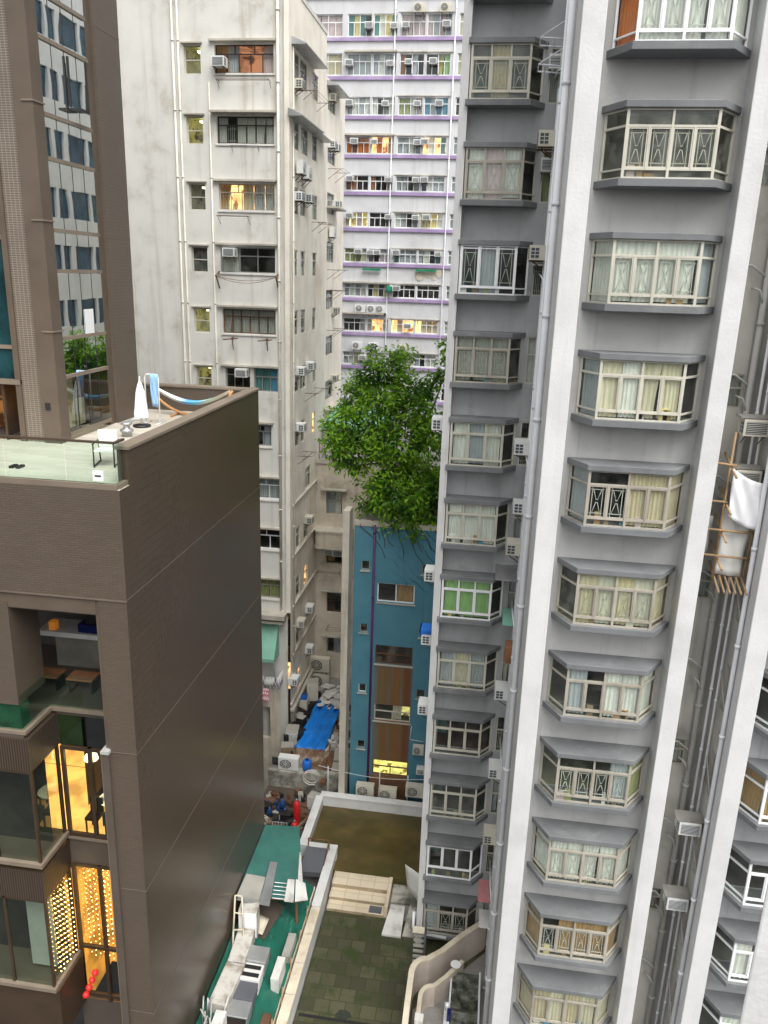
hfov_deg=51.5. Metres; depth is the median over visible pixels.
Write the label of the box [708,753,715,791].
window
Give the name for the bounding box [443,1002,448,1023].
fence wall
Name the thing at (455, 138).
window
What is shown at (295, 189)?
window
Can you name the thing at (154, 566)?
brown tiled hotel
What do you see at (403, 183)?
window
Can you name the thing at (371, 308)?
outdoor air conditioner
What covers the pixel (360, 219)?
window
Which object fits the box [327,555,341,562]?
window
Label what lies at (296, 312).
window
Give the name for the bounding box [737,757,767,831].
bay window
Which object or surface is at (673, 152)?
bay window
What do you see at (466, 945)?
curved wall
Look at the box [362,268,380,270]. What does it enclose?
folded awning
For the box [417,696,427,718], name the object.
air conditioner
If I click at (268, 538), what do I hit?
window
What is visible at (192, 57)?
window
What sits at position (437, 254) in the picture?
air conditioner
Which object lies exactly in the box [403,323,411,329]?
air conditioner
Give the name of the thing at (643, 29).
bay window
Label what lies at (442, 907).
bay window
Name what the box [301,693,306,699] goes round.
blue bucket
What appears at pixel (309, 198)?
air conditioner
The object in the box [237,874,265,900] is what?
board
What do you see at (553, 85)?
window
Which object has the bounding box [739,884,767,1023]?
white wall
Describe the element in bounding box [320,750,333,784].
rusty beam
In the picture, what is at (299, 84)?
air conditioner
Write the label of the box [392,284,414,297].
window
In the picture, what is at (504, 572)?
awning
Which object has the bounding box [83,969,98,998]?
red lantern string
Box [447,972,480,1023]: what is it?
glass canopy
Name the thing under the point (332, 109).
window
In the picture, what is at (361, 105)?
window
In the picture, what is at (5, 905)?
box window
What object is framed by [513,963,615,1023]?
bay window
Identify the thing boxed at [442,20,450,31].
air conditioner
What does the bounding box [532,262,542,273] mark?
air conditioner
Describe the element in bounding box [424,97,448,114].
window
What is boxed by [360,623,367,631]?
window
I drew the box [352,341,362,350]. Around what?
outdoor air conditioner
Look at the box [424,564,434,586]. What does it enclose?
air conditioner
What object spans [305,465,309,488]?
window
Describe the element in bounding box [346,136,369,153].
window
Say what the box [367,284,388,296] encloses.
window
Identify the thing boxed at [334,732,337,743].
wood plank
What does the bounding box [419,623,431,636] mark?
air conditioner cover
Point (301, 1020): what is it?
kerb strip
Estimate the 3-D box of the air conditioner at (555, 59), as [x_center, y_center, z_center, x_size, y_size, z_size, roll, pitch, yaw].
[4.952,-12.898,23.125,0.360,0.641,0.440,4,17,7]
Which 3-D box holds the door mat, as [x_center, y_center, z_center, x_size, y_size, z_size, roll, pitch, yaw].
[-0.367,16.888,33.822,0.530,0.040,0.350,4,17,7]
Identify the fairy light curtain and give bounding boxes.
[53,869,114,971]
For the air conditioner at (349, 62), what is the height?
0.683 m
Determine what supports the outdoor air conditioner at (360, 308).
attached to the purple banded block at (368, 84)
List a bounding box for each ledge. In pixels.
[0,704,103,735]
[326,888,409,920]
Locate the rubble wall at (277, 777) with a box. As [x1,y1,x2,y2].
[268,764,338,792]
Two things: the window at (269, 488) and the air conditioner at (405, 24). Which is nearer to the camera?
the window at (269, 488)
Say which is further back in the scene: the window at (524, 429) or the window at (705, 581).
the window at (524, 429)
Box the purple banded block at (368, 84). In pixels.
[306,0,464,435]
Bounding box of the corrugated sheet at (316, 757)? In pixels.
[294,747,329,769]
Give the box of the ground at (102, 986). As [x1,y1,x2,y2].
[73,841,630,1023]
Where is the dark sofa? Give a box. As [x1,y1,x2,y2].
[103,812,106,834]
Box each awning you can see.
[262,623,278,685]
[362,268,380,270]
[416,269,435,271]
[478,879,491,902]
[479,909,489,928]
[495,564,517,581]
[502,608,514,625]
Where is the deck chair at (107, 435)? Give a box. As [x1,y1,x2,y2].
[91,429,118,467]
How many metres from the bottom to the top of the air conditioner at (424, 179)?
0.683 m
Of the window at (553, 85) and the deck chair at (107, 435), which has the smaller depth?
the deck chair at (107, 435)
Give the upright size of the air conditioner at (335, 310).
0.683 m
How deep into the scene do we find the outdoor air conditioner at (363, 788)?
39.87 m
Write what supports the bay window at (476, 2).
in the grey apartment tower
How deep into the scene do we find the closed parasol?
25.20 m
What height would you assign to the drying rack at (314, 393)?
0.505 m
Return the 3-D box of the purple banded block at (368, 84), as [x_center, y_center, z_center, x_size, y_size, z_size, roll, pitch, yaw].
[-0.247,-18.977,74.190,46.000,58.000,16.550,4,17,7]
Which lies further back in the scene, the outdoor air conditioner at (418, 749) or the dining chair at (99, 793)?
the outdoor air conditioner at (418, 749)
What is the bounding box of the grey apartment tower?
[415,0,767,1023]
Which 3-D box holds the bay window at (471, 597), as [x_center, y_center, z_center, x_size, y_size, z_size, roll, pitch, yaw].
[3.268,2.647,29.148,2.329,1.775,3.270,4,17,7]
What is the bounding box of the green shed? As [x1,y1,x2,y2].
[237,825,304,939]
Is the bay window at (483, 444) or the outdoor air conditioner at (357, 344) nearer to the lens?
the bay window at (483, 444)
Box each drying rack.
[215,78,270,86]
[216,215,250,224]
[230,145,258,150]
[297,451,313,464]
[304,387,326,401]
[326,328,345,339]
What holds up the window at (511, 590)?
in the grey apartment tower
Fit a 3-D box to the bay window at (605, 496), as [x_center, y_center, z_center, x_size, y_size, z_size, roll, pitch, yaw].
[6.383,-0.731,21.587,3.115,1.775,3.470,4,17,7]
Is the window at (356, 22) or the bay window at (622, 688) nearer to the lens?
the bay window at (622, 688)
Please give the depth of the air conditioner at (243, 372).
40.64 m
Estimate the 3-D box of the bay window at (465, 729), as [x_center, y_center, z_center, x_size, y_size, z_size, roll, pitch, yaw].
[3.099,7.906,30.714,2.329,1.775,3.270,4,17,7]
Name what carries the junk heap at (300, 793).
on the junk yard at (284, 790)
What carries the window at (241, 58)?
in the apartment building at (190, 173)
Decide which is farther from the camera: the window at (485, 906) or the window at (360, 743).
the window at (360, 743)
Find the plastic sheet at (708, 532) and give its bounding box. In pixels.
[704,516,712,552]
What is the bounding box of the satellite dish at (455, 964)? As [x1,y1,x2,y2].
[451,960,460,968]
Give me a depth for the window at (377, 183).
64.22 m
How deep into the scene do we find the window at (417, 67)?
61.55 m
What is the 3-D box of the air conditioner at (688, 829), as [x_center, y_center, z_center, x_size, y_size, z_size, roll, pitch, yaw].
[8.993,9.357,23.602,0.640,0.683,0.560,4,17,7]
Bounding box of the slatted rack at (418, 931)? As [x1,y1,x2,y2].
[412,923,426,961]
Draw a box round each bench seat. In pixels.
[44,667,65,690]
[66,670,99,694]
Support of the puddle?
on the courtyard at (359, 967)
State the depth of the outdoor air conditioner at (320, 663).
50.47 m
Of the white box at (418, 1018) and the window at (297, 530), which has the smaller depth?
the white box at (418, 1018)
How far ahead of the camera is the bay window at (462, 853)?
31.04 m
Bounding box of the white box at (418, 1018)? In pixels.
[414,1012,423,1023]
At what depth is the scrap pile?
26.26 m
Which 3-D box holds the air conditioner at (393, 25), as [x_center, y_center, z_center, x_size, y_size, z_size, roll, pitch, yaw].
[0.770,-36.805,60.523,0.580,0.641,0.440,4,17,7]
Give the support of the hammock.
on the brown tiled hotel
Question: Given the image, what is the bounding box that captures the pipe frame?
[308,837,329,868]
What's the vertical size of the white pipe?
0.873 m
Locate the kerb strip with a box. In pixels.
[293,1015,347,1023]
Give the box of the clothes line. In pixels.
[217,276,274,282]
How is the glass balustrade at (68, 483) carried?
on the brown tiled hotel
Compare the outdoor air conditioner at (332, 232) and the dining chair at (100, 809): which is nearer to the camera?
the dining chair at (100, 809)
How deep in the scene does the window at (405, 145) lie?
63.07 m
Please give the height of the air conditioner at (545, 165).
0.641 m
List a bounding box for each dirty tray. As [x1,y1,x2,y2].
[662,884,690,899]
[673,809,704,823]
[732,463,764,470]
[736,413,767,418]
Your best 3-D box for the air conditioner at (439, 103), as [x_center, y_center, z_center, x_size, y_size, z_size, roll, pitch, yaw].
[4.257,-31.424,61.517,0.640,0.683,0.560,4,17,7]
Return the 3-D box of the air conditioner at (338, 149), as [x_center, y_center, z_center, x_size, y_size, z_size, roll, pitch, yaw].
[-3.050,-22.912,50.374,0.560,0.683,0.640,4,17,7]
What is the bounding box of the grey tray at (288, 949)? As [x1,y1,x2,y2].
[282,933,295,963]
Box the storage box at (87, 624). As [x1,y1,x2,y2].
[78,614,96,633]
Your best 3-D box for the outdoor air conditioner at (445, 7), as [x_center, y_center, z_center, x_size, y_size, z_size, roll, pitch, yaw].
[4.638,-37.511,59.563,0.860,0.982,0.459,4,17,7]
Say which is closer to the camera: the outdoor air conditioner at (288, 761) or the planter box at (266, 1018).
the planter box at (266, 1018)
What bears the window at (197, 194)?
in the apartment building at (190, 173)
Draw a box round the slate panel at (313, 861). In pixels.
[302,846,327,876]
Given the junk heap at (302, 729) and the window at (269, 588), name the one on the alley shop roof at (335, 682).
the junk heap at (302, 729)
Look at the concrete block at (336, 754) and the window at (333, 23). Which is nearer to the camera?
the concrete block at (336, 754)
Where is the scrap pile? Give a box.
[200,993,229,1023]
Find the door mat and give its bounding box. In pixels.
[369,905,381,913]
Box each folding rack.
[537,48,562,73]
[539,21,564,47]
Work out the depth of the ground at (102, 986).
36.73 m
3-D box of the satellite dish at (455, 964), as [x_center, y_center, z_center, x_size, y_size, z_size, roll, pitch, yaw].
[2.708,17.280,30.136,0.406,0.463,0.390,4,17,7]
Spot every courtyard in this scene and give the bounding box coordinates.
[296,910,485,1023]
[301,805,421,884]
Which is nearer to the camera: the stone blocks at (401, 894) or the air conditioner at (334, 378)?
the stone blocks at (401, 894)
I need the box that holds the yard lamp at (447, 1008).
[445,1002,450,1021]
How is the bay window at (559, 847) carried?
in the grey apartment tower
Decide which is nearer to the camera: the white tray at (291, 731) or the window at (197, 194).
the window at (197, 194)
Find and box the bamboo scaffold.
[704,432,754,595]
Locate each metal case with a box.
[227,999,251,1023]
[233,980,257,1014]
[240,962,263,994]
[247,945,269,976]
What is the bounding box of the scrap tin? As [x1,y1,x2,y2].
[331,762,338,771]
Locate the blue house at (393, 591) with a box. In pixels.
[338,484,437,801]
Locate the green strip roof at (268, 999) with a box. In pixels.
[196,876,318,1023]
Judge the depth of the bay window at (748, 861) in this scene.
22.92 m
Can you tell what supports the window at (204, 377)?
in the apartment building at (190, 173)
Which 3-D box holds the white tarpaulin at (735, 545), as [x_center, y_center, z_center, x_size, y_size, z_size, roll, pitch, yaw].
[9.127,0.800,20.826,0.722,1.856,0.105,4,17,7]
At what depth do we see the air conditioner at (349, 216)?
64.49 m
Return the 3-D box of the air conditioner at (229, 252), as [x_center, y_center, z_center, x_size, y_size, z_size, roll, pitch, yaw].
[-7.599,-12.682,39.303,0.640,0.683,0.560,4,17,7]
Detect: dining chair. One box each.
[84,796,104,831]
[96,774,102,796]
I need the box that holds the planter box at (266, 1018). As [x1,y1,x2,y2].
[260,1013,271,1023]
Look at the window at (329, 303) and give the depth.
53.44 m
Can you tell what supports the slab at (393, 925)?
on the courtyard at (359, 967)
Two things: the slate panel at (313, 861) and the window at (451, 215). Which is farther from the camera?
the window at (451, 215)
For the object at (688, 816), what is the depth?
23.47 m
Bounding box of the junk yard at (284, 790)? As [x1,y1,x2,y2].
[264,786,320,834]
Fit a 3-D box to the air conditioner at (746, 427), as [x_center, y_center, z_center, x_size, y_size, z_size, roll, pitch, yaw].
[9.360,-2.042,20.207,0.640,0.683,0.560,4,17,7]
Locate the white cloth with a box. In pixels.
[728,469,767,529]
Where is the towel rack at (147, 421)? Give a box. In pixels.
[144,373,164,424]
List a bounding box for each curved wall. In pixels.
[402,921,485,1023]
[416,960,463,1012]
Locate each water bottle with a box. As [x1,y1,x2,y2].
[266,806,272,816]
[279,798,285,808]
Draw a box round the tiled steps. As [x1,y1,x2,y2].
[327,871,392,917]
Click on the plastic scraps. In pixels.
(330, 691)
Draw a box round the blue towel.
[149,374,157,406]
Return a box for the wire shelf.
[272,882,286,899]
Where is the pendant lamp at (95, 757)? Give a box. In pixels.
[84,753,98,762]
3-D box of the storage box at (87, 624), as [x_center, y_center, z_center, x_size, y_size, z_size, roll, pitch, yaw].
[-8.164,3.152,23.142,1.200,0.550,0.700,4,17,7]
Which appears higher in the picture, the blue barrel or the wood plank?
the wood plank
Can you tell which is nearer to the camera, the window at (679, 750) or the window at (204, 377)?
the window at (679, 750)
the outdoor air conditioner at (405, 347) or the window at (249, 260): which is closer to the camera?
the window at (249, 260)
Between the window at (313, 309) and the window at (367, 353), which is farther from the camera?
the window at (367, 353)
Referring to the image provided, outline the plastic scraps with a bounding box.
[317,683,339,708]
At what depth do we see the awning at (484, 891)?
30.13 m
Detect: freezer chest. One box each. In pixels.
[209,962,243,1012]
[228,928,254,966]
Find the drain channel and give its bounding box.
[298,1013,368,1023]
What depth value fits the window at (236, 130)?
38.07 m
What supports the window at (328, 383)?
in the apartment building at (190, 173)
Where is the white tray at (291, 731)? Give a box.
[285,724,298,741]
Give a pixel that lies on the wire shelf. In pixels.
(279, 890)
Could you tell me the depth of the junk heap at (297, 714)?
47.14 m
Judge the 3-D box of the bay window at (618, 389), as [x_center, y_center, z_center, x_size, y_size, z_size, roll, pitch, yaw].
[6.468,-3.361,20.804,3.115,1.775,3.470,4,17,7]
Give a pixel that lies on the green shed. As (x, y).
(280, 845)
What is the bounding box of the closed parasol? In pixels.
[133,376,150,427]
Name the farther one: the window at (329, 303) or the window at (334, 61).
the window at (334, 61)
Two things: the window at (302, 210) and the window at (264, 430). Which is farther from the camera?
the window at (264, 430)
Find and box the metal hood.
[307,678,317,700]
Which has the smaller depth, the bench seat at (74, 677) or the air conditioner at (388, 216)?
the bench seat at (74, 677)
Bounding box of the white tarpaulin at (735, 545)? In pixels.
[714,508,749,576]
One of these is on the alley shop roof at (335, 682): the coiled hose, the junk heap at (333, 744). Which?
the junk heap at (333, 744)
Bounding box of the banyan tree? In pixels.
[315,337,446,561]
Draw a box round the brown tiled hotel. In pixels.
[0,0,264,1023]
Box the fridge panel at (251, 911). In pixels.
[238,902,259,937]
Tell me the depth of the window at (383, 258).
65.71 m
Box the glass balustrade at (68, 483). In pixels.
[0,435,127,490]
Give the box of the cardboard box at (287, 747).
[281,741,293,753]
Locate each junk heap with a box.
[264,788,307,824]
[264,792,305,838]
[266,791,302,819]
[272,691,321,764]
[294,689,318,747]
[322,718,350,753]
[323,705,350,769]
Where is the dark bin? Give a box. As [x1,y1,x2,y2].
[296,714,306,726]
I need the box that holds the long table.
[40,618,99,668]
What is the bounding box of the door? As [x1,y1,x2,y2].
[238,913,256,937]
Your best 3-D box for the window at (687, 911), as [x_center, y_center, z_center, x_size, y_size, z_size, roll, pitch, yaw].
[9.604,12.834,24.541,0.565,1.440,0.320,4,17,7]
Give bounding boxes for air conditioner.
[211,55,227,72]
[222,247,237,260]
[235,368,249,381]
[278,753,299,770]
[288,674,299,688]
[294,78,304,95]
[294,191,304,206]
[295,159,306,182]
[295,366,306,379]
[295,422,306,435]
[296,616,306,630]
[302,165,312,187]
[303,193,314,207]
[304,361,315,373]
[304,514,313,527]
[305,603,314,615]
[305,643,313,656]
[310,655,330,672]
[311,671,329,686]
[324,549,331,555]
[328,93,337,106]
[328,140,336,152]
[328,226,336,242]
[329,374,338,384]
[330,143,340,155]
[330,307,339,316]
[332,200,341,211]
[332,550,341,557]
[345,59,353,69]
[345,99,353,108]
[345,175,353,184]
[345,213,353,220]
[350,138,358,146]
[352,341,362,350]
[354,249,362,256]
[355,304,365,312]
[356,781,374,796]
[358,354,365,360]
[365,21,373,32]
[367,250,372,256]
[367,305,376,314]
[368,342,378,349]
[370,139,377,146]
[373,250,380,257]
[376,305,386,316]
[378,785,396,798]
[381,100,388,106]
[384,177,391,183]
[384,214,391,221]
[386,60,393,66]
[390,22,397,32]
[392,250,400,257]
[392,285,399,293]
[399,344,408,352]
[402,21,409,31]
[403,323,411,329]
[405,58,412,64]
[405,781,423,798]
[412,177,419,182]
[412,215,418,222]
[412,743,423,755]
[413,2,425,18]
[413,100,420,108]
[413,139,419,148]
[416,765,423,775]
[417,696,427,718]
[420,138,428,148]
[420,176,428,185]
[421,634,430,649]
[422,214,430,222]
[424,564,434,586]
[429,57,437,68]
[431,415,442,435]
[434,251,441,256]
[435,100,443,106]
[440,2,451,12]
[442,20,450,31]
[482,823,496,849]
[488,758,502,783]
[494,680,508,705]
[505,537,520,562]
[512,498,524,520]
[513,438,529,462]
[528,245,545,269]
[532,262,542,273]
[537,130,555,158]
[540,157,551,180]
[548,53,561,80]
[663,892,688,912]
[674,817,701,837]
[730,469,762,482]
[737,417,767,443]
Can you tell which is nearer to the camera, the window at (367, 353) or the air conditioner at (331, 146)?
the air conditioner at (331, 146)
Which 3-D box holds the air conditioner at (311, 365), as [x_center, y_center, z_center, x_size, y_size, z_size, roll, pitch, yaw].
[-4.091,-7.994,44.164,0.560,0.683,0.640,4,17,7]
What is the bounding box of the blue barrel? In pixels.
[302,758,311,771]
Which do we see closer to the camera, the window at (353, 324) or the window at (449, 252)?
the window at (449, 252)
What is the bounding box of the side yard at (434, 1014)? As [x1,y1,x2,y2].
[411,953,484,1023]
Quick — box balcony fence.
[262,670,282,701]
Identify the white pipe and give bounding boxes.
[411,911,445,939]
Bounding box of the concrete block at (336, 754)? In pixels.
[333,748,338,761]
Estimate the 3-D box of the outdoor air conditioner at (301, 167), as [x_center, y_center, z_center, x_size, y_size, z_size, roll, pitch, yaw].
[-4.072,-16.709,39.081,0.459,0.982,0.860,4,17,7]
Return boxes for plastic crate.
[299,697,309,710]
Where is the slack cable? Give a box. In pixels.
[318,765,423,779]
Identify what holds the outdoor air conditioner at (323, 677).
attached to the apartment building at (190, 173)
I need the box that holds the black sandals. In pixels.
[9,464,24,468]
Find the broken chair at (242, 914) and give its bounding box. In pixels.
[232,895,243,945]
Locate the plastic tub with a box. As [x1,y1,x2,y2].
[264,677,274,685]
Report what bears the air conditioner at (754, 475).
attached to the grey apartment tower
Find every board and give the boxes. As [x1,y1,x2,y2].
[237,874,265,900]
[237,893,261,902]
[258,915,268,934]
[259,861,276,905]
[284,879,294,901]
[295,879,307,901]
[405,864,418,899]
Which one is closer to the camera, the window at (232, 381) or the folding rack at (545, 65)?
the folding rack at (545, 65)
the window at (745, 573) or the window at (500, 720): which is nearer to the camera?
the window at (745, 573)
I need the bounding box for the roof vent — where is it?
[120,417,141,436]
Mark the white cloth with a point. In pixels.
(745, 495)
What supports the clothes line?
attached to the rusty bracket
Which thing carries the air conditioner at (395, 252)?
attached to the purple banded block at (368, 84)
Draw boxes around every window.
[0,744,66,862]
[0,868,78,987]
[184,46,200,73]
[187,117,202,143]
[190,184,205,209]
[192,247,207,271]
[195,308,209,332]
[197,366,211,384]
[215,45,273,72]
[218,116,273,143]
[220,184,274,210]
[222,247,274,273]
[223,309,275,334]
[226,368,249,386]
[254,368,277,391]
[259,425,270,445]
[260,479,278,498]
[260,529,279,548]
[261,579,279,597]
[273,249,296,275]
[277,526,298,548]
[288,619,298,645]
[288,662,299,688]
[294,52,297,77]
[294,121,297,150]
[294,187,297,214]
[295,310,297,334]
[295,375,297,391]
[295,432,297,446]
[296,575,298,597]
[300,59,306,89]
[300,189,304,216]
[300,365,305,389]
[301,126,306,155]
[301,251,304,275]
[301,309,304,333]
[301,419,303,441]
[304,524,306,538]
[304,564,306,584]
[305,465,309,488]
[312,73,317,102]
[312,135,315,161]
[312,196,316,220]
[312,253,315,275]
[312,308,314,330]
[312,360,314,382]
[312,411,314,432]
[317,14,342,35]
[325,379,331,399]
[326,289,332,309]
[326,335,331,354]
[327,54,341,74]
[327,192,333,214]
[327,242,332,262]
[327,491,341,513]
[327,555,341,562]
[327,592,340,611]
[327,637,340,652]
[328,87,334,115]
[328,148,333,165]
[342,384,352,395]
[343,317,364,330]
[343,351,363,363]
[344,248,366,261]
[344,283,365,296]
[345,212,367,226]
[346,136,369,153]
[346,175,368,190]
[347,54,370,74]
[347,97,369,114]
[348,14,371,35]
[357,740,364,747]
[359,684,365,691]
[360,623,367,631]
[362,561,369,569]
[366,352,386,363]
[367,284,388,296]
[367,318,387,331]
[368,249,389,262]
[369,212,390,226]
[370,176,392,190]
[371,137,393,153]
[372,97,394,114]
[372,759,407,776]
[373,53,395,74]
[374,14,397,35]
[374,703,410,721]
[375,645,412,665]
[377,583,414,603]
[391,319,413,332]
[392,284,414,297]
[393,249,416,263]
[395,213,417,227]
[396,176,419,191]
[397,137,420,153]
[398,97,422,114]
[400,53,424,74]
[401,14,425,35]
[414,354,435,367]
[415,320,437,333]
[416,285,439,298]
[416,689,424,697]
[418,250,440,263]
[419,213,442,228]
[421,176,444,191]
[422,137,446,154]
[422,890,477,940]
[423,832,482,885]
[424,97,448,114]
[426,53,450,74]
[426,771,489,825]
[427,13,452,35]
[430,707,494,762]
[433,640,500,696]
[437,569,503,626]
[440,389,443,400]
[441,494,512,551]
[444,321,447,333]
[445,414,518,473]
[446,286,449,299]
[447,251,450,264]
[449,214,452,228]
[450,330,525,389]
[451,177,454,191]
[453,137,456,154]
[454,239,532,300]
[455,97,459,114]
[457,53,461,74]
[459,13,463,35]
[459,141,539,207]
[465,36,548,109]
[474,0,552,4]
[482,902,488,929]
[485,845,493,873]
[489,781,499,813]
[494,716,504,751]
[500,649,509,680]
[506,581,515,608]
[512,515,521,537]
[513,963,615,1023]
[517,422,529,465]
[519,892,626,970]
[524,337,536,383]
[527,816,637,895]
[531,266,542,295]
[534,736,649,815]
[539,150,552,202]
[542,649,661,729]
[547,47,561,103]
[551,557,675,637]
[560,457,689,538]
[570,349,705,430]
[581,231,722,313]
[593,99,741,191]
[606,0,753,58]
[649,888,662,910]
[671,981,676,1013]
[672,739,686,764]
[683,911,688,943]
[696,835,701,867]
[697,569,711,598]
[699,989,744,1023]
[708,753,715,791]
[709,917,759,989]
[722,666,730,710]
[723,840,767,913]
[727,374,744,407]
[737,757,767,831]
[738,573,746,619]
[753,669,767,739]
[761,148,767,187]
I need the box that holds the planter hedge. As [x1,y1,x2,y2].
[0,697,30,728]
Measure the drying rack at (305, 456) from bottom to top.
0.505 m
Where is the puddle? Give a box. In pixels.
[334,1010,350,1019]
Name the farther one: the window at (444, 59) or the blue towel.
the window at (444, 59)
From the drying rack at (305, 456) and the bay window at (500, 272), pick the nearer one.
the bay window at (500, 272)
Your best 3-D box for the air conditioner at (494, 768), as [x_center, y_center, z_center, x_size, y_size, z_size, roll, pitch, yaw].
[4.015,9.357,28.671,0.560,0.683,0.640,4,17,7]
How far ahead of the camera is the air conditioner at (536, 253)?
23.32 m
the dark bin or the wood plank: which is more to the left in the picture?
the dark bin
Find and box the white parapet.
[276,791,422,1023]
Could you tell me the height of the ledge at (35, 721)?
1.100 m
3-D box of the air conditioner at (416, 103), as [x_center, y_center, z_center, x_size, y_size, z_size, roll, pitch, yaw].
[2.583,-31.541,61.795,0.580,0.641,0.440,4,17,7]
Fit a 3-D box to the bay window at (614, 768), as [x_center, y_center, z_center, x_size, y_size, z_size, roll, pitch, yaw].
[6.129,7.157,23.937,3.115,1.775,3.470,4,17,7]
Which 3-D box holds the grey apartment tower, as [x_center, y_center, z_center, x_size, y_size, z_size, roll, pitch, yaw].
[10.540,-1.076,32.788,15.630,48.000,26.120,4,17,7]
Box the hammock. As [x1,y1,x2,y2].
[159,388,233,416]
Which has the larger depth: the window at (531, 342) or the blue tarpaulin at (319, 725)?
the blue tarpaulin at (319, 725)
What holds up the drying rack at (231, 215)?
attached to the apartment building at (190, 173)
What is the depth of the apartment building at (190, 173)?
40.02 m
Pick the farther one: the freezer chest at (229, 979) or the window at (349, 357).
the window at (349, 357)
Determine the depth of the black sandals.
19.85 m
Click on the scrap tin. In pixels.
(335, 765)
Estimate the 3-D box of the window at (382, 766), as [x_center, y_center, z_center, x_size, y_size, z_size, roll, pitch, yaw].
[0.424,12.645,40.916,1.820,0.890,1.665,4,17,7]
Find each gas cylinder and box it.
[291,820,297,825]
[293,799,299,823]
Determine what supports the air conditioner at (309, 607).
attached to the apartment building at (190, 173)
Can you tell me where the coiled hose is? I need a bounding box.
[302,770,319,784]
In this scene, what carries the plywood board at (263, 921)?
on the green strip roof at (268, 999)
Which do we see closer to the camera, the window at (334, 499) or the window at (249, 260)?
the window at (249, 260)
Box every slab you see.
[307,790,320,808]
[381,904,404,937]
[402,895,416,937]
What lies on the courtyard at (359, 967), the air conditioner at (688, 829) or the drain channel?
the drain channel
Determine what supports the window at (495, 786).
in the grey apartment tower
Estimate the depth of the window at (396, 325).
67.20 m
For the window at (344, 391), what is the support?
in the purple banded block at (368, 84)
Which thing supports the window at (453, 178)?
in the purple banded block at (368, 84)
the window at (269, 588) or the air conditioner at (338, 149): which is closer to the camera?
the window at (269, 588)
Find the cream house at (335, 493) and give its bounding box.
[314,437,440,678]
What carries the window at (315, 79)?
in the apartment building at (190, 173)
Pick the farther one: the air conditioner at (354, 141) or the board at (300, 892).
the air conditioner at (354, 141)
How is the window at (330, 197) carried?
in the apartment building at (190, 173)
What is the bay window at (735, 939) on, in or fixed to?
in the grey apartment tower
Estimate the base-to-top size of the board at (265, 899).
0.344 m
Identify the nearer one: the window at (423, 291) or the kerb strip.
the kerb strip
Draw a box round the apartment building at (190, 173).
[116,0,349,792]
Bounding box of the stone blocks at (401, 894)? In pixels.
[391,884,411,905]
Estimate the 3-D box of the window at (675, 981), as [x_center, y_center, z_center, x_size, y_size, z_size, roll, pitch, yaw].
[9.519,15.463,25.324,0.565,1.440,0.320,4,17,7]
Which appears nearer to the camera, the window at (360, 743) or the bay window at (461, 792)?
the bay window at (461, 792)
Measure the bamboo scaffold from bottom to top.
4.150 m
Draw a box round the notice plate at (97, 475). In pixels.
[92,470,103,480]
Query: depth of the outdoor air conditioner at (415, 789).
39.35 m
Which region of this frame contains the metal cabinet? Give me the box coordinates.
[270,956,285,993]
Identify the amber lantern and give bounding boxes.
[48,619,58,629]
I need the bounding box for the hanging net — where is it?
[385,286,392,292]
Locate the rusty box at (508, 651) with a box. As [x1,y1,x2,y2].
[504,640,512,663]
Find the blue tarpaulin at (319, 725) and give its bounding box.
[294,698,339,749]
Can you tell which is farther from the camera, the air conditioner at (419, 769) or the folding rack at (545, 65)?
the air conditioner at (419, 769)
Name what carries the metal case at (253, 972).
on the green strip roof at (268, 999)
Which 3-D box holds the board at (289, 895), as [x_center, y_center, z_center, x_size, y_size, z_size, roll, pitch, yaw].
[-3.650,14.805,31.131,0.345,0.272,1.154,2,17,1]
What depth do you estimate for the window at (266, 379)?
41.29 m
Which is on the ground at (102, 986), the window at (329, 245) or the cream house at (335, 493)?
the cream house at (335, 493)
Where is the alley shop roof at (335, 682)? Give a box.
[277,677,351,793]
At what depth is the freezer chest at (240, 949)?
28.86 m

